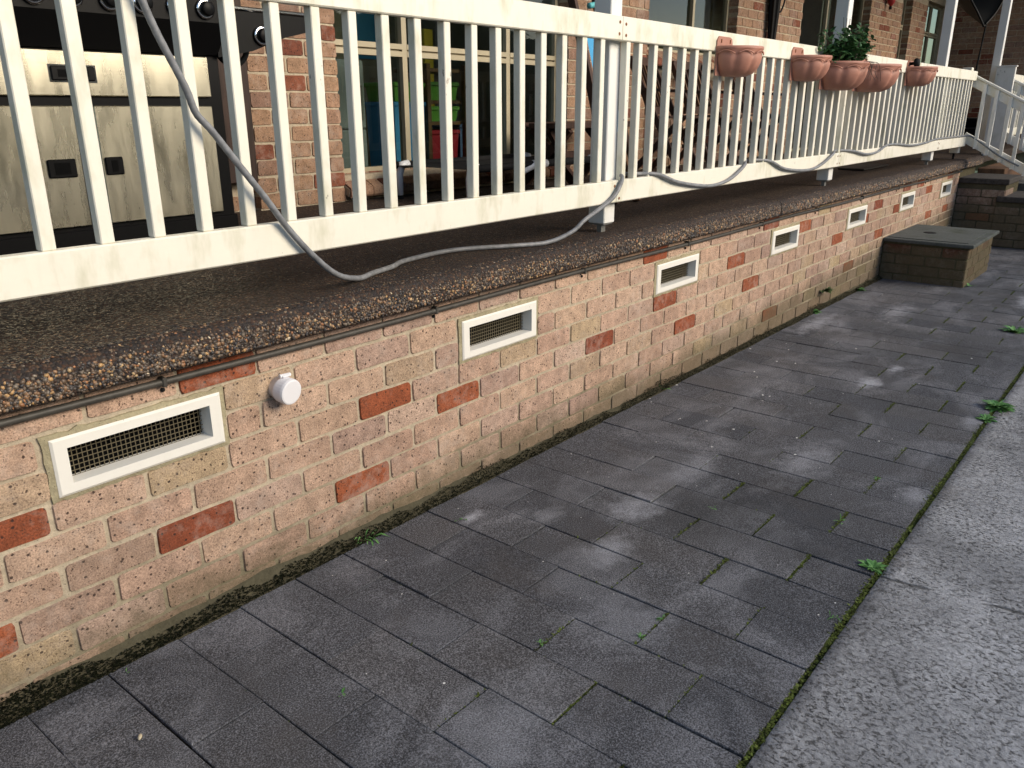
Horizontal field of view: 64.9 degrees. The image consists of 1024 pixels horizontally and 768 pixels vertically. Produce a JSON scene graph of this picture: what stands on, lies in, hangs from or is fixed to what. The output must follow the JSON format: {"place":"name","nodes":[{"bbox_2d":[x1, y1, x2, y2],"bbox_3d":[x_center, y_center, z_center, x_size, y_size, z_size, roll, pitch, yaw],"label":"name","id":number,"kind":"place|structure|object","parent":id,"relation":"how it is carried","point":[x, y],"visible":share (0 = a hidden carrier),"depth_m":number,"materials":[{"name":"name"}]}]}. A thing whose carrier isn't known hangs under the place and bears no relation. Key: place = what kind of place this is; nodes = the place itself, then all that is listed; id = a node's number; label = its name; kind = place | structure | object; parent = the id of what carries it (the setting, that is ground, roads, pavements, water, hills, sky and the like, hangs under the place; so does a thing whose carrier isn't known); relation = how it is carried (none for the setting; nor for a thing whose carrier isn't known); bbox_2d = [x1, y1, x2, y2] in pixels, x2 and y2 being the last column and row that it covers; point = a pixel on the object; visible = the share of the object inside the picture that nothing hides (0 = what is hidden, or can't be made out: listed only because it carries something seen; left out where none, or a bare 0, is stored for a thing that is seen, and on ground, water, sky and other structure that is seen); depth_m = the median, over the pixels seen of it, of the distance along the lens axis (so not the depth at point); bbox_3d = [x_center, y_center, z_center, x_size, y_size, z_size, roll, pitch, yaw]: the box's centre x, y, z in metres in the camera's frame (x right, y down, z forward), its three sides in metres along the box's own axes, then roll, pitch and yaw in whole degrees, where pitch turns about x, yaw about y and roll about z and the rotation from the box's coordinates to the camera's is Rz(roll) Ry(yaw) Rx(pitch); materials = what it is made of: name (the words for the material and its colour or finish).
{"place":"outdoors","nodes":[
{"label":"outdoors","id":0,"kind":"place"},
{"bbox_2d":[0,246,1023,767],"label":"pavement","id":1,"kind":"structure","parent":0,"point":[504,576],"depth_m":2.45,"materials":[{"name":"stone"}]},
{"bbox_2d":[354,530,389,545],"bbox_3d":[-0.488,0.519,2.748,0.134,0.043,0.148,15,24,37],"label":"weed","id":2,"kind":"object","parent":1,"relation":"on","point":[376,540],"visible":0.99,"depth_m":2.74,"materials":[{"name":"green plant"}]},
{"bbox_2d":[0,170,959,728],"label":"verandah base wall","id":3,"kind":"structure","parent":1,"relation":"on","point":[128,522],"depth_m":2.60,"materials":[{"name":"beige brick"}]},
{"bbox_2d":[269,372,300,404],"bbox_3d":[-0.669,0.012,2.363,0.078,0.092,0.081,15,24,37],"label":"capped pipe","id":4,"kind":"object","parent":3,"relation":"attached to","point":[285,388],"visible":1,"depth_m":2.34,"materials":[{"name":"plastic"}]},
{"bbox_2d":[0,275,881,729],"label":"wall base moss","id":5,"kind":"object","parent":3,"relation":"attached to","point":[76,685],"depth_m":2.42,"materials":[{"name":"green plant"}]},
{"bbox_2d":[0,170,962,427],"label":"wall conduit","id":6,"kind":"object","parent":3,"relation":"attached to","point":[162,381],"depth_m":2.49,"materials":[{"name":"metal"}]},
{"bbox_2d":[0,142,1022,414],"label":"verandah floor","id":7,"kind":"structure","parent":3,"relation":"on","point":[66,344],"depth_m":2.64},
{"bbox_2d":[0,0,304,254],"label":"barbecue","id":8,"kind":"object","parent":7,"relation":"on","point":[37,26],"visible":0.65,"depth_m":2.90,"materials":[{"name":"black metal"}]},
{"bbox_2d":[0,106,91,234],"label":"door","id":9,"kind":"structure","parent":8,"relation":"in","point":[55,127],"depth_m":2.77,"materials":[{"name":"beige wood"}]},
{"bbox_2d":[93,106,223,222],"bbox_3d":[-1.333,-0.847,3.080,0.024,0.410,0.464,15,24,37],"label":"door","id":10,"kind":"structure","parent":8,"relation":"in","point":[114,126],"depth_m":3.04,"materials":[{"name":"silver metal"}]},
{"bbox_2d":[396,152,589,198],"bbox_3d":[-0.054,-1.324,5.115,0.650,0.230,1.302,15,24,37],"label":"camp bed","id":11,"kind":"object","parent":7,"relation":"on","point":[459,163],"visible":0.42,"depth_m":4.93,"materials":[{"name":"black plastic"}]},
{"bbox_2d":[513,121,629,184],"bbox_3d":[0.466,-1.659,5.814,0.482,0.443,0.990,15,24,37],"label":"chair","id":12,"kind":"object","parent":7,"relation":"on","point":[549,152],"visible":0.25,"depth_m":5.54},
{"bbox_2d":[138,0,1018,280],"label":"flexible conduit","id":13,"kind":"object","parent":7,"relation":"on","point":[206,124],"visible":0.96,"depth_m":2.57,"materials":[{"name":"grey plastic"}]},
{"bbox_2d":[589,0,621,231],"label":"verandah post","id":14,"kind":"object","parent":7,"relation":"on","point":[602,218],"visible":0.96,"depth_m":3.48,"materials":[{"name":"white paint"}]},
{"bbox_2d":[0,0,622,301],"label":"balustrade","id":15,"kind":"object","parent":14,"relation":"attached to","point":[47,268],"visible":0.94,"depth_m":2.30,"materials":[{"name":"white paint"}]},
{"bbox_2d":[616,16,840,201],"bbox_3d":[1.371,-1.536,4.534,0.045,0.758,2.925,15,24,37],"label":"balustrade","id":16,"kind":"object","parent":14,"relation":"attached to","point":[639,33],"visible":0.77,"depth_m":4.13,"materials":[{"name":"white paint"}]},
{"bbox_2d":[714,36,763,76],"bbox_3d":[1.179,-1.653,4.069,0.168,0.186,0.336,15,24,37],"label":"wall pot","id":17,"kind":"object","parent":16,"relation":"attached to","point":[731,60],"depth_m":4.00,"materials":[{"name":"ceramic"}]},
{"bbox_2d":[789,47,831,81],"bbox_3d":[1.807,-1.902,4.793,0.175,0.186,0.350,15,24,37],"label":"wall pot","id":18,"kind":"object","parent":16,"relation":"attached to","point":[807,68],"depth_m":4.72,"materials":[{"name":"ceramic"}]},
{"bbox_2d":[818,54,869,90],"bbox_3d":[2.181,-2.011,5.196,0.228,0.216,0.456,15,24,37],"label":"wall pot","id":19,"kind":"object","parent":16,"relation":"attached to","point":[843,75],"depth_m":5.09,"materials":[{"name":"ceramic"}]},
{"bbox_2d":[817,21,880,80],"bbox_3d":[2.142,-2.126,5.137,0.324,0.375,0.614,15,24,37],"label":"pot plant","id":20,"kind":"object","parent":19,"relation":"in","point":[851,47],"visible":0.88,"depth_m":5.06,"materials":[{"name":"green plant"}]},
{"bbox_2d":[630,56,699,171],"bbox_3d":[1.239,-2.138,6.469,0.520,0.921,0.534,11,22,29],"label":"folding chair","id":21,"kind":"object","parent":7,"relation":"on","point":[657,100],"visible":0.34,"depth_m":6.45,"materials":[{"name":"brown wood"}]},
{"bbox_2d":[668,61,744,168],"bbox_3d":[1.712,-2.352,7.092,0.534,0.921,0.520,-18,26,-42],"label":"folding chair","id":22,"kind":"object","parent":7,"relation":"on","point":[674,69],"visible":0.33,"depth_m":7.11,"materials":[{"name":"brown wood"}]},
{"bbox_2d":[726,77,787,162],"bbox_3d":[2.355,-2.599,7.808,0.520,0.921,0.534,13,23,33],"label":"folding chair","id":23,"kind":"object","parent":7,"relation":"on","point":[741,111],"visible":0.11,"depth_m":7.79,"materials":[{"name":"brown wood"}]},
{"bbox_2d":[816,0,853,185],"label":"verandah post","id":24,"kind":"object","parent":7,"relation":"on","point":[844,10],"visible":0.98,"depth_m":5.45,"materials":[{"name":"white paint"}]},
{"bbox_2d":[838,163,888,170],"bbox_3d":[3.254,-2.008,7.444,0.230,0.016,0.760,15,24,37],"label":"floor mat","id":25,"kind":"object","parent":7,"relation":"on","point":[864,166],"visible":1,"depth_m":7.37,"materials":[{"name":"black rubber"}]},
{"bbox_2d":[834,54,950,166],"bbox_3d":[3.215,-2.271,6.674,0.044,0.758,2.907,15,24,37],"label":"balustrade","id":26,"kind":"object","parent":7,"relation":"on","point":[898,111],"visible":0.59,"depth_m":6.50,"materials":[{"name":"white paint"}]},
{"bbox_2d":[852,58,901,91],"bbox_3d":[2.615,-2.185,5.691,0.238,0.226,0.496,15,24,37],"label":"wall pot","id":27,"kind":"object","parent":26,"relation":"attached to","point":[890,74],"depth_m":5.58,"materials":[{"name":"ceramic"}]},
{"bbox_2d":[910,58,919,65],"bbox_3d":[3.263,-2.598,6.518,0.074,0.076,0.076,15,24,37],"label":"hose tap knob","id":28,"kind":"object","parent":26,"relation":"attached to","point":[916,62],"visible":0.98,"depth_m":6.49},
{"bbox_2d":[904,60,937,86],"bbox_3d":[3.378,-2.542,6.595,0.193,0.194,0.376,15,24,37],"label":"wall pot","id":29,"kind":"object","parent":26,"relation":"attached to","point":[917,76],"depth_m":6.51,"materials":[{"name":"ceramic"}]},
{"bbox_2d":[921,0,957,164],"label":"verandah post","id":30,"kind":"object","parent":7,"relation":"on","point":[950,10],"visible":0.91,"depth_m":7.55,"materials":[{"name":"white paint"}]},
{"bbox_2d":[937,67,977,149],"bbox_3d":[4.520,-2.792,8.187,0.044,0.758,1.217,15,24,37],"label":"balustrade","id":31,"kind":"object","parent":7,"relation":"on","point":[955,101],"visible":0.89,"depth_m":8.11,"materials":[{"name":"white paint"}]},
{"bbox_2d":[965,75,1023,175],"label":"stair railing","id":32,"kind":"object","parent":31,"relation":"attached to","point":[1004,96],"visible":0.81,"depth_m":8.51,"materials":[{"name":"white paint"}]},
{"bbox_2d":[949,67,973,158],"bbox_3d":[4.821,-2.897,8.653,0.088,0.937,0.090,15,24,37],"label":"newel post","id":33,"kind":"object","parent":7,"relation":"on","point":[954,150],"visible":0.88,"depth_m":8.73,"materials":[{"name":"white paint"}]},
{"bbox_2d":[964,118,981,135],"bbox_3d":[7.715,-4.349,13.708,0.593,0.341,0.593,15,24,37],"label":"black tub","id":34,"kind":"object","parent":7,"relation":"on","point":[970,125],"visible":0.2,"depth_m":13.47,"materials":[{"name":"black plastic"}]},
{"bbox_2d":[979,0,1012,153],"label":"verandah post","id":35,"kind":"object","parent":7,"relation":"on","point":[1002,32],"visible":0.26,"depth_m":9.46,"materials":[{"name":"white paint"}]},
{"bbox_2d":[1005,79,1023,151],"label":"stair railing","id":36,"kind":"object","parent":35,"relation":"attached to","point":[1018,87],"visible":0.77,"depth_m":9.50,"materials":[{"name":"white paint"}]},
{"bbox_2d":[981,65,1017,155],"bbox_3d":[5.766,-3.228,9.540,0.220,1.015,0.080,15,24,37],"label":"newel post","id":37,"kind":"object","parent":7,"relation":"on","point":[1004,76],"visible":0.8,"depth_m":9.49,"materials":[{"name":"white paint"}]},
{"bbox_2d":[1007,74,1023,134],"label":"balustrade","id":38,"kind":"object","parent":7,"relation":"on","point":[1020,78],"visible":0.13,"depth_m":10.66,"materials":[{"name":"white paint"}]},
{"bbox_2d":[820,287,833,293],"bbox_3d":[2.359,-0.705,6.010,0.091,0.036,0.171,15,24,37],"label":"weed","id":39,"kind":"object","parent":3,"relation":"attached to","point":[828,289],"visible":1,"depth_m":5.99,"materials":[{"name":"green plant"}]},
{"bbox_2d":[240,271,1023,767],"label":"moss","id":40,"kind":"object","parent":1,"relation":"on","point":[840,625],"visible":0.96,"depth_m":2.56,"materials":[{"name":"green plant"}]},
{"bbox_2d":[332,329,972,691],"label":"paint flakes","id":41,"kind":"object","parent":1,"relation":"on","point":[696,485],"visible":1,"depth_m":3.56,"materials":[{"name":"white"}]},
{"bbox_2d":[858,559,886,574],"bbox_3d":[1.155,0.584,2.588,0.093,0.023,0.087,15,24,37],"label":"weed","id":42,"kind":"object","parent":1,"relation":"on","point":[874,565],"visible":1,"depth_m":2.59,"materials":[{"name":"green plant"}]},
{"bbox_2d":[879,224,999,287],"bbox_3d":[3.860,-1.143,7.278,0.711,0.443,1.115,15,24,37],"label":"brick pit","id":43,"kind":"object","parent":1,"relation":"on","point":[958,257],"visible":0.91,"depth_m":6.93,"materials":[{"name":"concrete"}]},
{"bbox_2d":[975,414,996,422],"bbox_3d":[2.261,0.162,3.841,0.094,0.023,0.112,2,19,5],"label":"weed","id":44,"kind":"object","parent":1,"relation":"on","point":[986,418],"visible":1,"depth_m":3.85,"materials":[{"name":"green plant"}]},
{"bbox_2d":[951,163,1023,248],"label":"stairs","id":45,"kind":"structure","parent":1,"relation":"on","point":[989,197],"depth_m":8.81,"materials":[{"name":"brick"}]},
{"bbox_2d":[1001,325,1023,333],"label":"weed","id":46,"kind":"object","parent":1,"relation":"on","point":[1014,330],"visible":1,"depth_m":5.39,"materials":[{"name":"green plant"}]},
{"bbox_2d":[568,0,641,204],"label":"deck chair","id":47,"kind":"object","parent":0,"point":[575,5],"visible":0.22,"depth_m":4.53,"materials":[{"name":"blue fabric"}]},
{"bbox_2d":[231,0,1023,211],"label":"house","id":48,"kind":"structure","parent":0,"point":[899,31],"depth_m":7.08,"materials":[{"name":"brick"}]},
{"bbox_2d":[217,0,258,183],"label":"timber board","id":49,"kind":"object","parent":48,"relation":"attached to","point":[248,113],"visible":0.14,"depth_m":4.04,"materials":[{"name":"brown wood"}]},
{"bbox_2d":[356,12,376,59],"bbox_3d":[-1.223,-3.036,6.653,0.012,0.650,0.400,15,24,37],"label":"poster","id":50,"kind":"object","parent":48,"relation":"attached to","point":[365,23],"visible":0.33,"depth_m":6.69,"materials":[{"name":"blue paper"}]},
{"bbox_2d":[365,102,425,165],"bbox_3d":[-0.845,-1.787,5.910,0.324,0.535,0.324,15,24,37],"label":"storage tub","id":51,"kind":"object","parent":48,"relation":"on","point":[373,123],"visible":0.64,"depth_m":5.80,"materials":[{"name":"blue plastic"}]},
{"bbox_2d":[364,82,424,101],"bbox_3d":[-0.843,-2.104,5.806,0.324,0.127,0.314,15,24,37],"label":"storage tub","id":52,"kind":"object","parent":51,"relation":"on","point":[372,92],"visible":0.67,"depth_m":5.73,"materials":[{"name":"green plastic"}]},
{"bbox_2d":[421,29,434,105],"bbox_3d":[-0.682,-2.497,6.508,0.050,0.680,0.100,15,24,37],"label":"yellow panel","id":53,"kind":"object","parent":48,"relation":"on","point":[426,37],"visible":0.38,"depth_m":6.42,"materials":[{"name":"yellow"}]},
{"bbox_2d":[394,63,466,158],"bbox_3d":[-0.619,-2.003,6.146,0.380,0.800,0.436,15,24,37],"label":"bookcase","id":54,"kind":"object","parent":48,"relation":"on","point":[427,70],"visible":0.49,"depth_m":5.95,"materials":[{"name":"black wood"}]},
{"bbox_2d":[423,82,458,99],"bbox_3d":[-0.627,-2.210,6.082,0.324,0.127,0.334,15,24,37],"label":"storage tub","id":55,"kind":"object","parent":54,"relation":"on","point":[435,90],"visible":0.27,"depth_m":5.96,"materials":[{"name":"green plastic"}]},
{"bbox_2d":[425,129,459,158],"bbox_3d":[-0.627,-1.827,6.213,0.324,0.257,0.334,15,24,37],"label":"storage tub","id":56,"kind":"object","parent":54,"relation":"on","point":[436,143],"visible":0.27,"depth_m":6.08,"materials":[{"name":"red plastic"}]},
{"bbox_2d":[431,106,459,120],"bbox_3d":[-0.627,-2.059,6.134,0.324,0.106,0.334,15,24,37],"label":"storage tub","id":57,"kind":"object","parent":54,"relation":"on","point":[436,113],"visible":0.3,"depth_m":6.01,"materials":[{"name":"green plastic"}]},
{"bbox_2d":[334,0,557,172],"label":"window","id":58,"kind":"structure","parent":48,"relation":"in","point":[400,50],"depth_m":5.15,"materials":[{"name":"beige wood"}]},
{"bbox_2d":[432,124,462,156],"bbox_3d":[-0.474,-1.911,6.517,0.324,0.375,0.184,15,24,37],"label":"storage tub","id":59,"kind":"object","parent":48,"relation":"on","point":[460,145],"visible":0.23,"depth_m":6.37,"materials":[{"name":"black plastic"}]},
{"bbox_2d":[647,0,729,55],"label":"window","id":60,"kind":"structure","parent":48,"relation":"in","point":[691,3],"depth_m":7.57,"materials":[{"name":"beige wood"}]},
{"bbox_2d":[791,0,864,150],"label":"window","id":61,"kind":"structure","parent":48,"relation":"in","point":[826,2],"depth_m":10.09,"materials":[{"name":"beige wood"}]},
{"bbox_2d":[887,0,894,9],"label":"wall ornament","id":62,"kind":"object","parent":48,"relation":"attached to","point":[890,3],"depth_m":11.27,"materials":[{"name":"red"}]},
{"bbox_2d":[896,0,906,58],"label":"window","id":63,"kind":"structure","parent":48,"relation":"in","point":[904,6],"depth_m":12.43,"materials":[{"name":"beige wood"}]},
{"bbox_2d":[921,3,941,63],"bbox_3d":[7.003,-5.759,13.647,0.056,1.220,1.280,15,24,37],"label":"window","id":64,"kind":"structure","parent":48,"relation":"in","point":[927,34],"depth_m":13.73,"materials":[{"name":"beige wood"}]},
{"bbox_2d":[766,0,785,60],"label":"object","id":65,"kind":"object","parent":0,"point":[774,10],"visible":0.77,"depth_m":8.45,"materials":[{"name":"black fabric"}]},
{"bbox_2d":[746,372,1023,767],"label":"concrete driveway","id":66,"kind":"structure","parent":0,"point":[922,664],"depth_m":2.18,"materials":[{"name":"grey concrete"}]},
{"bbox_2d":[982,399,1014,413],"bbox_3d":[2.406,0.107,3.984,0.156,0.044,0.172,1,19,4],"label":"weed","id":67,"kind":"object","parent":66,"relation":"on","point":[1000,406],"visible":1,"depth_m":3.97,"materials":[{"name":"green plant"}]},
{"bbox_2d":[920,7,937,63],"label":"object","id":68,"kind":"structure","parent":0,"point":[934,15],"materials":[{"name":"glass"}]},
{"bbox_2d":[958,0,1002,102],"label":"landing net","id":69,"kind":"object","parent":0,"point":[983,13],"visible":0.96,"depth_m":9.68,"materials":[{"name":"black metal"}]}
]}

